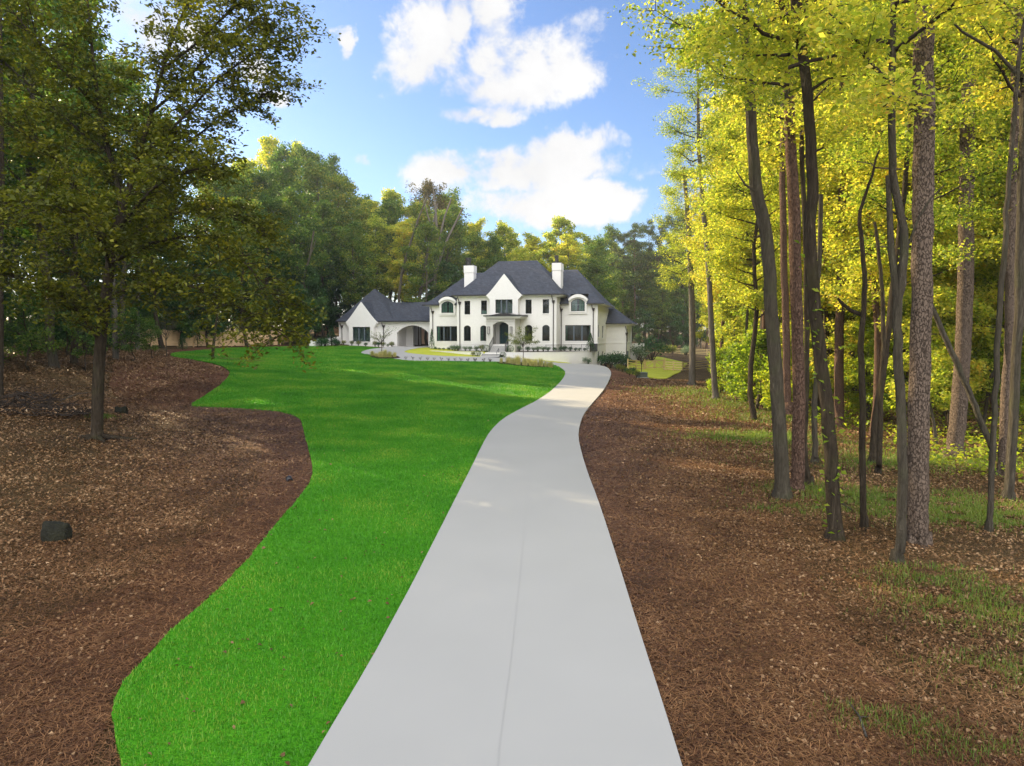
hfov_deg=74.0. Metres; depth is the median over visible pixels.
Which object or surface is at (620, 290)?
tree
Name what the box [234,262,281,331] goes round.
tree
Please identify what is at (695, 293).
tree
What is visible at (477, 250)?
tree
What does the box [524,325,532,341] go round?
window
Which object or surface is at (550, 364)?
grass clump
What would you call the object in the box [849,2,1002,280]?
tree
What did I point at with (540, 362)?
grass clump
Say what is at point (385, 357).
planting bed
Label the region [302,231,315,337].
tree
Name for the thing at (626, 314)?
tree
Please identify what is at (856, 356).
tree
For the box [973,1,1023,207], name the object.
tree
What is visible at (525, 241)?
tree
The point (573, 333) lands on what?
window
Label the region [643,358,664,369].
farm gate
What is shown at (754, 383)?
tree
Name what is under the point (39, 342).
undergrowth
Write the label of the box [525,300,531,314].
window
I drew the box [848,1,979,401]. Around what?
tree
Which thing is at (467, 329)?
window
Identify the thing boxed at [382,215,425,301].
tree
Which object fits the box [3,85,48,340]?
tree
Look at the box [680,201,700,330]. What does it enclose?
tree
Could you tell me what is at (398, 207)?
tree
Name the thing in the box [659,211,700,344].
tree
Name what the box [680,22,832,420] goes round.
tree
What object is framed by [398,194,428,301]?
tree
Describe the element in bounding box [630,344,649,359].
shrub
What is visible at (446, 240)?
tree
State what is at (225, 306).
tree
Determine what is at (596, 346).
planter box
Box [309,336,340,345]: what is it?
garden wall
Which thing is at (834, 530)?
oak tree
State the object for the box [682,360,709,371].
rail fence
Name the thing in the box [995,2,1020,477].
pine tree
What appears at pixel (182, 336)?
conical shrub
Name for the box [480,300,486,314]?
window
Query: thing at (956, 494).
wild grass
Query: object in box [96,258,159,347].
tree
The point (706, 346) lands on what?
tree
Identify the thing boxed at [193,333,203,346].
conical shrub
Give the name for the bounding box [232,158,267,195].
tree
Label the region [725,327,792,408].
shrub
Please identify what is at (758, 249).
tree
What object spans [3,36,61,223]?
tree
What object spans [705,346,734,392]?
shrub
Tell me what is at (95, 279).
tree
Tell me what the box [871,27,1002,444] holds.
tree
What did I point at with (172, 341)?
board fence
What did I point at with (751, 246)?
tree
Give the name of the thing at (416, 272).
tree
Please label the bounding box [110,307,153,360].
leafy bush
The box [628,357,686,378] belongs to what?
side lawn
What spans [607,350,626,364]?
evergreen shrub
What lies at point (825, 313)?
tree
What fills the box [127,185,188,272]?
tree
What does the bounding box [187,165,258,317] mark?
tree
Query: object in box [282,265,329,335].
tree
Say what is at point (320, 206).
tree
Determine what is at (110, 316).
tree
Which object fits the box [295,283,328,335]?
tree
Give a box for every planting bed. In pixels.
[370,354,399,358]
[498,362,545,366]
[516,351,573,351]
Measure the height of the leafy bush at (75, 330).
4.895 m
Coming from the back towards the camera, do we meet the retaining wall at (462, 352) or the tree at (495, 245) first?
the tree at (495, 245)
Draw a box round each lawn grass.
[170,345,564,399]
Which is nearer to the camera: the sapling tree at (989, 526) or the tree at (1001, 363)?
the sapling tree at (989, 526)
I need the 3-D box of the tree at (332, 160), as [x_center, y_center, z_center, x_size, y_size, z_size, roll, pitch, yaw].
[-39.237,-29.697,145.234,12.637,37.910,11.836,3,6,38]
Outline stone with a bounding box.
[114,406,127,413]
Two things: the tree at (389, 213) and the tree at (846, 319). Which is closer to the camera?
the tree at (846, 319)
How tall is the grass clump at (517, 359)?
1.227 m
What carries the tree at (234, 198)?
on the ground at (702, 375)
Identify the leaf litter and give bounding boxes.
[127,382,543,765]
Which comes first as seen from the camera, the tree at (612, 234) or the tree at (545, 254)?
the tree at (545, 254)
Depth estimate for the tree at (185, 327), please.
79.49 m
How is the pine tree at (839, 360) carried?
on the ground at (702, 375)
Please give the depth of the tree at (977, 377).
34.91 m
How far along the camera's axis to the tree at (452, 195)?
140.95 m
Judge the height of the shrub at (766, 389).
4.260 m
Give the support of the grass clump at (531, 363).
on the planting bed at (522, 365)
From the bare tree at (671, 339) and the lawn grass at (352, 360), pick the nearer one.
the lawn grass at (352, 360)
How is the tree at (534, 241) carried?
on the ground at (702, 375)
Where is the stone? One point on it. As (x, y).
(121, 410)
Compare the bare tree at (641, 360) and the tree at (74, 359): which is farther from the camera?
the bare tree at (641, 360)
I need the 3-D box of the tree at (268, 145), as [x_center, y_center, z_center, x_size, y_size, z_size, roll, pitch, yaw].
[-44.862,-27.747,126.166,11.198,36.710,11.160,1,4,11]
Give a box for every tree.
[0,0,341,444]
[0,4,4,395]
[2,0,119,367]
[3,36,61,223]
[3,37,60,341]
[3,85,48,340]
[3,243,29,322]
[3,265,33,350]
[5,0,152,352]
[5,214,91,348]
[31,248,114,355]
[52,53,162,282]
[64,255,119,321]
[68,51,186,349]
[70,227,77,364]
[84,281,119,347]
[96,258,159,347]
[107,116,197,348]
[111,275,118,359]
[119,287,153,341]
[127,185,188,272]
[131,292,154,338]
[135,252,140,349]
[136,264,179,337]
[154,312,180,355]
[155,247,200,335]
[156,265,190,335]
[158,265,202,346]
[175,171,216,254]
[176,244,241,346]
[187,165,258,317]
[193,195,283,346]
[194,180,244,331]
[198,263,235,329]
[204,169,271,337]
[211,285,220,356]
[214,193,298,330]
[226,267,272,330]
[227,168,307,288]
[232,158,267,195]
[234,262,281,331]
[249,135,295,326]
[249,156,330,329]
[254,141,315,325]
[261,186,334,343]
[269,278,292,324]
[277,284,313,345]
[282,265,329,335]
[288,139,319,198]
[288,157,352,333]
[291,146,333,234]
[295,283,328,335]
[299,199,359,338]
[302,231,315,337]
[305,174,376,333]
[308,262,350,336]
[315,172,365,275]
[315,250,361,330]
[322,153,348,246]
[332,220,383,306]
[341,194,372,243]
[345,282,369,311]
[347,201,390,291]
[353,199,392,281]
[355,213,398,297]
[367,200,409,300]
[368,326,396,352]
[374,198,416,301]
[375,187,408,298]
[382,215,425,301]
[384,201,445,300]
[397,221,456,345]
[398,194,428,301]
[401,178,471,289]
[405,193,432,296]
[418,203,437,344]
[419,185,462,296]
[419,192,479,277]
[422,260,460,301]
[422,261,463,301]
[425,204,470,281]
[432,187,473,286]
[459,230,496,276]
[464,216,493,258]
[478,232,513,270]
[487,222,521,267]
[491,220,519,258]
[502,326,539,357]
[509,247,528,260]
[513,231,547,264]
[523,238,541,253]
[530,242,559,271]
[540,215,586,266]
[546,233,589,278]
[555,238,587,279]
[579,234,614,281]
[579,237,621,303]
[582,258,622,307]
[593,224,643,311]
[607,0,817,501]
[608,232,639,313]
[608,242,626,273]
[608,269,631,312]
[612,259,637,317]
[619,222,649,342]
[621,236,650,342]
[623,304,641,330]
[625,254,660,325]
[626,0,942,544]
[631,10,738,398]
[631,251,675,336]
[632,307,656,344]
[634,267,674,343]
[635,249,667,347]
[636,219,662,337]
[636,353,646,371]
[637,248,681,342]
[643,223,675,340]
[643,277,678,338]
[650,157,714,384]
[650,315,666,343]
[656,211,683,342]
[656,312,680,345]
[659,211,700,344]
[663,330,678,356]
[664,263,703,346]
[665,303,688,352]
[676,283,703,345]
[677,90,760,392]
[678,200,716,313]
[678,204,716,348]
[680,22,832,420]
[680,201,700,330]
[681,311,701,346]
[683,0,828,405]
[692,136,737,380]
[693,209,714,307]
[695,244,718,344]
[695,297,718,325]
[696,324,708,345]
[699,237,707,350]
[704,0,911,485]
[705,154,758,364]
[707,231,744,382]
[713,282,741,344]
[718,139,773,388]
[719,203,757,364]
[722,65,777,410]
[729,281,811,382]
[733,0,831,413]
[737,86,805,290]
[739,140,826,381]
[742,29,854,405]
[745,307,748,399]
[748,0,911,414]
[755,0,1023,566]
[771,75,868,387]
[779,0,805,492]
[780,319,831,397]
[789,152,834,400]
[795,2,983,436]
[810,194,822,464]
[818,0,1023,464]
[822,85,884,401]
[822,308,845,370]
[828,299,906,424]
[831,64,907,411]
[831,320,891,382]
[832,313,870,386]
[834,1,846,427]
[837,150,879,530]
[840,259,952,410]
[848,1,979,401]
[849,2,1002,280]
[860,122,941,410]
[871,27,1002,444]
[873,222,885,474]
[876,115,986,421]
[903,56,1006,431]
[904,0,1023,501]
[906,0,935,548]
[906,106,1002,415]
[932,2,1023,435]
[933,304,996,460]
[940,11,1023,533]
[942,25,976,458]
[943,341,990,399]
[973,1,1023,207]
[973,59,1008,418]
[975,0,1023,433]
[980,202,1023,396]
[984,288,1023,414]
[984,320,1023,424]
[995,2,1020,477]
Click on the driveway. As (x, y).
(512, 636)
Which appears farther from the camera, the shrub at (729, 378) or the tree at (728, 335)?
the tree at (728, 335)
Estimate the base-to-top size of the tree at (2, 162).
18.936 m
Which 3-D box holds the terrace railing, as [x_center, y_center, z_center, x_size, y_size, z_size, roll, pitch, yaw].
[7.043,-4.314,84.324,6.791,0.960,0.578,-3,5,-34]
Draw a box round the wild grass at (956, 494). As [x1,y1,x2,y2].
[84,382,1023,765]
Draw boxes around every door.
[421,329,427,343]
[500,323,507,343]
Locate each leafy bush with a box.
[4,280,73,371]
[59,299,121,370]
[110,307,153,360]
[126,316,161,357]
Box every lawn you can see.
[111,346,563,765]
[404,347,567,362]
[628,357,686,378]
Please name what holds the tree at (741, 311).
on the ground at (702, 375)
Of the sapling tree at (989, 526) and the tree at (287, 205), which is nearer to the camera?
the sapling tree at (989, 526)
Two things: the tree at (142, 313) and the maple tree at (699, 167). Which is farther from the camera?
the tree at (142, 313)
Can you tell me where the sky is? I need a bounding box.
[2,0,761,330]
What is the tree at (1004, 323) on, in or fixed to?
on the ground at (702, 375)
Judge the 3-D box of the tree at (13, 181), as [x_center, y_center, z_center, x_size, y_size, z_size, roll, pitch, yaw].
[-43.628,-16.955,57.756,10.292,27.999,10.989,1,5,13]
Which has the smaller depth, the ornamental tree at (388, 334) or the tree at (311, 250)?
the ornamental tree at (388, 334)
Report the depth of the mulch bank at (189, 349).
81.75 m
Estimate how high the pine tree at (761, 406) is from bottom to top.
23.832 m
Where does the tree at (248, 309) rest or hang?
on the ground at (702, 375)
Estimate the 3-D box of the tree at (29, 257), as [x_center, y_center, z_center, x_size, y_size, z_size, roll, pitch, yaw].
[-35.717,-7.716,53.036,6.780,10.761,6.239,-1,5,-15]
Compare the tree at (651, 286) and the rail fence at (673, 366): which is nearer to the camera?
the rail fence at (673, 366)
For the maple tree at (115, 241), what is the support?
on the ground at (702, 375)
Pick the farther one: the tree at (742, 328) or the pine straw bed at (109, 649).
the tree at (742, 328)
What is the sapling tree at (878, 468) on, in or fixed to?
on the ground at (702, 375)
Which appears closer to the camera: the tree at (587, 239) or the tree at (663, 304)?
the tree at (587, 239)
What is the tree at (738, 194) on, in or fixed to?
on the ground at (702, 375)
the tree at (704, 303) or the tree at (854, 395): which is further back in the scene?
the tree at (704, 303)
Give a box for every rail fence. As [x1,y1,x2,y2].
[627,359,643,369]
[652,348,709,354]
[664,361,682,370]
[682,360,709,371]
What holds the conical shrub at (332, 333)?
on the ground at (702, 375)
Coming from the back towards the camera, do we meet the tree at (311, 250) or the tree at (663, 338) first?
the tree at (663, 338)
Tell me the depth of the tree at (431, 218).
144.34 m
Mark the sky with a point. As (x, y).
(532, 109)
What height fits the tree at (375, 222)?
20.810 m
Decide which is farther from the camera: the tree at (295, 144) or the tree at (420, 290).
the tree at (295, 144)
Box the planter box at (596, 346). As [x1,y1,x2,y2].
[589,343,597,350]
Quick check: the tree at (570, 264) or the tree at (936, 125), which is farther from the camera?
the tree at (570, 264)
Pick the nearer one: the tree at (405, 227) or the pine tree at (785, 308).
the pine tree at (785, 308)
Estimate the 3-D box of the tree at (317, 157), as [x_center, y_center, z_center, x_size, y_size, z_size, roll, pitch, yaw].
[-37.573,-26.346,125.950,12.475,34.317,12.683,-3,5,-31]
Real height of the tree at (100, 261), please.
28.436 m
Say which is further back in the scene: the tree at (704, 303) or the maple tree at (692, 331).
the tree at (704, 303)
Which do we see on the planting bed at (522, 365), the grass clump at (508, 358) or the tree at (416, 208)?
the grass clump at (508, 358)
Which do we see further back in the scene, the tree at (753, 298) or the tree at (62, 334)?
the tree at (62, 334)
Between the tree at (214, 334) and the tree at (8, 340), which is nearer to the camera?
the tree at (8, 340)
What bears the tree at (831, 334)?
on the ground at (702, 375)
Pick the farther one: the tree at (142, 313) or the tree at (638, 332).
the tree at (638, 332)
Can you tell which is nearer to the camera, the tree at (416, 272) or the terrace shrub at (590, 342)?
the terrace shrub at (590, 342)
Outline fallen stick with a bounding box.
[848,701,867,738]
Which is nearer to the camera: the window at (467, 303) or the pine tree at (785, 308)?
the pine tree at (785, 308)
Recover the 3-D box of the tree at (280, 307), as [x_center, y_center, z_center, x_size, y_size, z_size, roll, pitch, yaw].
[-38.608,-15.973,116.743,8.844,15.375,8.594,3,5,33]
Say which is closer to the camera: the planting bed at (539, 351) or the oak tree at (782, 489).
the oak tree at (782, 489)
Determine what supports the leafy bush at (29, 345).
on the ground at (702, 375)
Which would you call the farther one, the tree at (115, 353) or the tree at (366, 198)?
the tree at (366, 198)
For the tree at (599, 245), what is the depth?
124.92 m
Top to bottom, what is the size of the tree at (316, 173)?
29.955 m
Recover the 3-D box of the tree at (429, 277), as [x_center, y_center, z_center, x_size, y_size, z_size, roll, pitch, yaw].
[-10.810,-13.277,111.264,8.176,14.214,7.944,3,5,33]
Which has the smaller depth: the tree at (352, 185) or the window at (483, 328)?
the window at (483, 328)
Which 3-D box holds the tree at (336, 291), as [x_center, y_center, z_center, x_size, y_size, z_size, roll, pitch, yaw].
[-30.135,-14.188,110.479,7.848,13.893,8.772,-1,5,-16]
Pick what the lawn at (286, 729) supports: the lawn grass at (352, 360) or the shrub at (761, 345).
the lawn grass at (352, 360)
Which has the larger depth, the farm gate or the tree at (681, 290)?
the tree at (681, 290)
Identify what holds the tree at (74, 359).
on the ground at (702, 375)
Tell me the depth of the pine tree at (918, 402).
14.38 m
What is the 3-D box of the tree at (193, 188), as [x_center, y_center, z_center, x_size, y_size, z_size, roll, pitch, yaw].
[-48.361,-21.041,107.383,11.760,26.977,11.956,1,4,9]
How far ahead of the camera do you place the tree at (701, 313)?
98.71 m
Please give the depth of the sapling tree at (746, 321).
47.36 m
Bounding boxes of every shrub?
[178,332,187,349]
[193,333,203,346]
[315,337,325,346]
[319,337,329,346]
[326,326,339,345]
[428,329,434,348]
[586,333,595,351]
[599,352,611,366]
[603,352,619,367]
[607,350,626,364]
[619,351,630,364]
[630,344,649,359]
[631,370,640,377]
[637,335,671,359]
[667,344,677,353]
[680,345,688,354]
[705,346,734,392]
[717,341,758,401]
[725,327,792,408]
[753,349,812,409]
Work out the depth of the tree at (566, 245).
117.79 m
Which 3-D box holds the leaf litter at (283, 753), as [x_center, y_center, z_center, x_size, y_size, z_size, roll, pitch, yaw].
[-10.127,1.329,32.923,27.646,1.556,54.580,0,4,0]
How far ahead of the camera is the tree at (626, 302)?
173.51 m
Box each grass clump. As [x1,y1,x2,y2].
[504,356,511,362]
[513,354,522,364]
[522,358,527,364]
[528,359,534,365]
[538,358,543,365]
[547,361,553,367]
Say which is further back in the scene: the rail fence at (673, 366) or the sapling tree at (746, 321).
the rail fence at (673, 366)
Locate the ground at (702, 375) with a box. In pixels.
[0,327,1023,765]
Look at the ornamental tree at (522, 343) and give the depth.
77.56 m
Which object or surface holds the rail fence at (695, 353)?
on the ground at (702, 375)
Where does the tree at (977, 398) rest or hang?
on the ground at (702, 375)
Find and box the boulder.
[40,521,72,544]
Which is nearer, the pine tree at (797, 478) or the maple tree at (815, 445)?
the pine tree at (797, 478)
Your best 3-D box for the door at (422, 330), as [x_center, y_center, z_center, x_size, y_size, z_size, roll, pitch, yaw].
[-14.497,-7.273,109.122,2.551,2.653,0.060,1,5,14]
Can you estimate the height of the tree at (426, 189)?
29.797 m
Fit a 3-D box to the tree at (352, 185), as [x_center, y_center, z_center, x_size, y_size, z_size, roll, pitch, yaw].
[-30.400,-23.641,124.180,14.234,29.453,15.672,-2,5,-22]
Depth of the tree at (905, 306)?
43.54 m
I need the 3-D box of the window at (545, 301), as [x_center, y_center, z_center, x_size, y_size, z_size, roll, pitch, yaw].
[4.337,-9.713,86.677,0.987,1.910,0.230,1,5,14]
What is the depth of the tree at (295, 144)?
131.77 m
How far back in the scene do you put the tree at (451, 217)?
117.71 m
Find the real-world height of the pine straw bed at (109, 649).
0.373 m
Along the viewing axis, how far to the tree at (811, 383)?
41.62 m
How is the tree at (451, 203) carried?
on the ground at (702, 375)
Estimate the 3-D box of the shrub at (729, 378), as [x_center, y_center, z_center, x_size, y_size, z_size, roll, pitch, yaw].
[15.528,-0.530,46.464,2.974,4.647,3.411,-4,6,-39]
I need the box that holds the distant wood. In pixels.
[0,9,1018,263]
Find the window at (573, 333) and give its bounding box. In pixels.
[564,325,590,341]
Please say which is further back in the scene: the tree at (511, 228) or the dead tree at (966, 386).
the tree at (511, 228)
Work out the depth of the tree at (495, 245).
113.58 m
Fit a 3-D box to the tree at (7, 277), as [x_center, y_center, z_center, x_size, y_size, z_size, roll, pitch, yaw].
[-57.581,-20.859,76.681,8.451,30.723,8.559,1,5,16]
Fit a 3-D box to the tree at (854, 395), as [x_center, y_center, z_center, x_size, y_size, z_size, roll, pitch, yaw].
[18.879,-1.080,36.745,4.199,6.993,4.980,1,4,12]
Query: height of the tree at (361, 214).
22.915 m
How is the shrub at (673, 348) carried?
on the ground at (702, 375)
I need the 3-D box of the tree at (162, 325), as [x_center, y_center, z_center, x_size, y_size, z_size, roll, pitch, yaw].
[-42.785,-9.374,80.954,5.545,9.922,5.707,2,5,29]
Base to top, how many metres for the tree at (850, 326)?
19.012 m
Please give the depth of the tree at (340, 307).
106.51 m
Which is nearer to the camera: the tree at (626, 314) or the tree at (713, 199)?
the tree at (713, 199)
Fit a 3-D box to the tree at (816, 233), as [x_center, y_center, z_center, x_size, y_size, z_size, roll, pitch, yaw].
[20.288,-12.509,46.610,8.574,28.635,9.660,2,5,28]
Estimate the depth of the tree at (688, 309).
179.97 m
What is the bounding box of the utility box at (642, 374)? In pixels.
[637,372,648,377]
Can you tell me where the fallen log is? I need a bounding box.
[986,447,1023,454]
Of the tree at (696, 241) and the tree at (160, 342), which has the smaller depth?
the tree at (160, 342)
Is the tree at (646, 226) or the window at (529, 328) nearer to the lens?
the window at (529, 328)
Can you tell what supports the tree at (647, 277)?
on the ground at (702, 375)
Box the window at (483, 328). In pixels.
[480,325,485,341]
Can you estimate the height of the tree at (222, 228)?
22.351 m
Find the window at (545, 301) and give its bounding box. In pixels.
[542,299,549,313]
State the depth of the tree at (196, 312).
82.05 m
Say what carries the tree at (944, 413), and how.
on the ground at (702, 375)
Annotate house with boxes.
[335,255,643,364]
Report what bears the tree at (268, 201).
on the ground at (702, 375)
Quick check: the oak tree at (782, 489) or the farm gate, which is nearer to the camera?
the oak tree at (782, 489)
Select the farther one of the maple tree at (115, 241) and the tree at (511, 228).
the tree at (511, 228)
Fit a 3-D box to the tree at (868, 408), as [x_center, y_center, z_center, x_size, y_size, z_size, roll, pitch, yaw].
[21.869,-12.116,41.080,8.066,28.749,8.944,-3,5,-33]
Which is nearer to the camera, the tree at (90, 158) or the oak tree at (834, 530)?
the oak tree at (834, 530)
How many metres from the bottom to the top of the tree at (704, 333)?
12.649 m
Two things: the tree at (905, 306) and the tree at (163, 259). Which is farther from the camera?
the tree at (163, 259)
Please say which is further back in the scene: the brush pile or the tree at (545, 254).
the tree at (545, 254)
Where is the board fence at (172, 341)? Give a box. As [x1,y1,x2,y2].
[64,329,277,346]
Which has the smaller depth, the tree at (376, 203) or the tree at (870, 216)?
the tree at (870, 216)
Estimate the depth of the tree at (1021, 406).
30.66 m
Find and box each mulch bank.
[108,356,228,405]
[167,343,329,355]
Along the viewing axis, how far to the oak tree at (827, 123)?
20.58 m
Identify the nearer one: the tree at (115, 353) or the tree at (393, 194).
the tree at (115, 353)
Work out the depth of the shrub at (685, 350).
149.59 m
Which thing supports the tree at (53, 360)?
on the ground at (702, 375)
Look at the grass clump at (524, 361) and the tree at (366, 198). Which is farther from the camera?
the tree at (366, 198)
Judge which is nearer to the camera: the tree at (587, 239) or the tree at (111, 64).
the tree at (111, 64)
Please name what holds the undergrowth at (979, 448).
on the ground at (702, 375)
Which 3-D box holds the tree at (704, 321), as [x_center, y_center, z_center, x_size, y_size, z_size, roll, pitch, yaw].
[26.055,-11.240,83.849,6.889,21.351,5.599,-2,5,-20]
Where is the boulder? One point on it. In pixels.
(55, 531)
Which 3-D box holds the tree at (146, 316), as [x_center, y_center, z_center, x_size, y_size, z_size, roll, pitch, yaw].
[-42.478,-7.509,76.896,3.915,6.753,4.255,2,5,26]
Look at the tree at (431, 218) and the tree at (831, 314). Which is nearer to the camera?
the tree at (831, 314)
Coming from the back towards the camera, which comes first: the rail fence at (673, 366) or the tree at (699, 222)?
the rail fence at (673, 366)
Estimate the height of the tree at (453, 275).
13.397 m
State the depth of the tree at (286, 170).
105.38 m
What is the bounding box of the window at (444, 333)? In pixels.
[436,326,456,341]
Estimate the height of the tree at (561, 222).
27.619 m
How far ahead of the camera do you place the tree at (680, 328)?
163.93 m
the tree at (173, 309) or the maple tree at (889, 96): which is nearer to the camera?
the maple tree at (889, 96)
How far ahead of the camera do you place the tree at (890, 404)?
33.00 m
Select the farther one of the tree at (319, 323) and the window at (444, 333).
the tree at (319, 323)
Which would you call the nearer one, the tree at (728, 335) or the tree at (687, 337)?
the tree at (728, 335)
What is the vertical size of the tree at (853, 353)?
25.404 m
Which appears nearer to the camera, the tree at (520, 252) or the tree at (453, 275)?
the tree at (453, 275)
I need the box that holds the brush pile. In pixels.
[0,385,115,415]
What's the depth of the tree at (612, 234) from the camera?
167.48 m
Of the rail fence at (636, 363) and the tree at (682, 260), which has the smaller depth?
the tree at (682, 260)
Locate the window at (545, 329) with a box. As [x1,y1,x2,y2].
[542,325,549,341]
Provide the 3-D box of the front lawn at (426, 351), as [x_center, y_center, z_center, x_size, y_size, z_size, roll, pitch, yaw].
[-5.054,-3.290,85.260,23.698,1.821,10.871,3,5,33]
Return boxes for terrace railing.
[553,344,587,351]
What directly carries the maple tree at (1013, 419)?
on the ground at (702, 375)
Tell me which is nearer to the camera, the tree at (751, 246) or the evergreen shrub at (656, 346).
the tree at (751, 246)
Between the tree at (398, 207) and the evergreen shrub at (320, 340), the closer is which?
the evergreen shrub at (320, 340)
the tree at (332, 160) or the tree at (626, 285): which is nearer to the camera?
the tree at (332, 160)
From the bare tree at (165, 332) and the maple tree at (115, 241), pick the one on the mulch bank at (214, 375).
the bare tree at (165, 332)
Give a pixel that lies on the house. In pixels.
(558, 306)
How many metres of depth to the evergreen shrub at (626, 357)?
89.14 m
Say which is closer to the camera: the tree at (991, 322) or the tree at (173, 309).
the tree at (991, 322)
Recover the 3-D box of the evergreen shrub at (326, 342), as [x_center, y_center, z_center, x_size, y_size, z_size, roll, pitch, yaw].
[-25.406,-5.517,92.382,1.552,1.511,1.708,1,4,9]
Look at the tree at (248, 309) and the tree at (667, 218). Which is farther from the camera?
the tree at (667, 218)
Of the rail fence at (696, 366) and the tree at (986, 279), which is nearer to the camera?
the tree at (986, 279)
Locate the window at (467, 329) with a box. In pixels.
[463,325,470,341]
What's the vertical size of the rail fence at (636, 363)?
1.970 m
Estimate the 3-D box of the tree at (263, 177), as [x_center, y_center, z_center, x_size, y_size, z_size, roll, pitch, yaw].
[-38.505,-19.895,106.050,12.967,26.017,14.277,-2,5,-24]
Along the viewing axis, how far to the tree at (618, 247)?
186.93 m
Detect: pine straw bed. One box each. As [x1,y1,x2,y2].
[0,411,311,765]
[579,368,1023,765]
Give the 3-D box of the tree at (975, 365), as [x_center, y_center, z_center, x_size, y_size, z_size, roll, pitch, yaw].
[20.830,-6.071,31.607,4.628,17.770,5.264,2,5,22]
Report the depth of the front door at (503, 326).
88.04 m
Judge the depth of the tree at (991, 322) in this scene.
35.79 m
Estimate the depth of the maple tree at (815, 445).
24.42 m
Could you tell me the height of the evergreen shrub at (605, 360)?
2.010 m
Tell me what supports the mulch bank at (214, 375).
on the ground at (702, 375)
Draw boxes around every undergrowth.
[4,319,202,362]
[705,365,1023,482]
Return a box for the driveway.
[308,345,681,765]
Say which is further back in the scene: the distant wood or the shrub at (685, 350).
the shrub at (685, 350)
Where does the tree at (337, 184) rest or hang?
on the ground at (702, 375)
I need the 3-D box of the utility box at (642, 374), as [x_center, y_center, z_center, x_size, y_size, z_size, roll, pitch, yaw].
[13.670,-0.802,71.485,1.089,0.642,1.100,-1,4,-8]
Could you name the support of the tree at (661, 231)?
on the ground at (702, 375)
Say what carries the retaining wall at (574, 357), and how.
on the ground at (702, 375)
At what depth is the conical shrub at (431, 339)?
91.83 m
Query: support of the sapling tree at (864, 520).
on the ground at (702, 375)
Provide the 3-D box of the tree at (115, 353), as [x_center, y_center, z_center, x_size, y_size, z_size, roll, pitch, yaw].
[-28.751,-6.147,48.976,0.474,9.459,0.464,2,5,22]
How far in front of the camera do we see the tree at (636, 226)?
168.36 m
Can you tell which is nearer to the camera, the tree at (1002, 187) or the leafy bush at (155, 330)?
the tree at (1002, 187)
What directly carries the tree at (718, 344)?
on the ground at (702, 375)
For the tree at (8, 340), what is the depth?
43.15 m
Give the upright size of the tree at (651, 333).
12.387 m
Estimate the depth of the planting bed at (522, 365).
75.61 m
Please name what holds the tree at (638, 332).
on the ground at (702, 375)
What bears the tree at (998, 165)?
on the ground at (702, 375)
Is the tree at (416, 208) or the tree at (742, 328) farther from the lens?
the tree at (416, 208)
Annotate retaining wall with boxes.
[437,351,482,355]
[505,351,596,364]
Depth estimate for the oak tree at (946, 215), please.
22.92 m
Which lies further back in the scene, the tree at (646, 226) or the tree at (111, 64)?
the tree at (646, 226)
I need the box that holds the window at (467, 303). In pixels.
[464,301,470,314]
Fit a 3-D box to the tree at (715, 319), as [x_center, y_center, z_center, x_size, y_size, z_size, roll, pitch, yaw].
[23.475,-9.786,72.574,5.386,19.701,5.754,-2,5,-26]
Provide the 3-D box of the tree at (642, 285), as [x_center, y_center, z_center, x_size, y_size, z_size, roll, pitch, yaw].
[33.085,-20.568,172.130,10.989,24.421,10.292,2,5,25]
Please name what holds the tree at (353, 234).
on the ground at (702, 375)
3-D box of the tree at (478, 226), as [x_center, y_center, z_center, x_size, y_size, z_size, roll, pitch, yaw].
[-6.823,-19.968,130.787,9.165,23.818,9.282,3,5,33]
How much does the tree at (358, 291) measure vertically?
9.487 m
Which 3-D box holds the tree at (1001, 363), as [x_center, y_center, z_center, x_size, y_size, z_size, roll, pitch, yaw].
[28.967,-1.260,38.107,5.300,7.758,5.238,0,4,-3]
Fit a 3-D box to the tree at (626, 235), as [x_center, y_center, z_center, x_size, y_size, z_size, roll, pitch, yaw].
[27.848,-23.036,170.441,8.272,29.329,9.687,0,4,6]
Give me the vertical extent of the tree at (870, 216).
23.713 m
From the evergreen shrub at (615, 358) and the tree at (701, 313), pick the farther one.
the tree at (701, 313)
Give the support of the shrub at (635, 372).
on the ground at (702, 375)
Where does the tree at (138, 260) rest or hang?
on the ground at (702, 375)
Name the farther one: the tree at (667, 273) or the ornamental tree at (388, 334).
the tree at (667, 273)
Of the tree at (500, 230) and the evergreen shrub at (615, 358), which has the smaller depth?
the evergreen shrub at (615, 358)
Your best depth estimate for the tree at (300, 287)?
91.44 m
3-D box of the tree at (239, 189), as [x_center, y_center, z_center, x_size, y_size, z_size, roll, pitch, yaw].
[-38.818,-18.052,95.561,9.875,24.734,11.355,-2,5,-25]
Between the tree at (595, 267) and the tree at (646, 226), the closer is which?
the tree at (595, 267)
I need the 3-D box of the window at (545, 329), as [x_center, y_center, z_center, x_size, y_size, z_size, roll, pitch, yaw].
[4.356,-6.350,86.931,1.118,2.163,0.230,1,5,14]
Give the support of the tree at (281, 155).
on the ground at (702, 375)

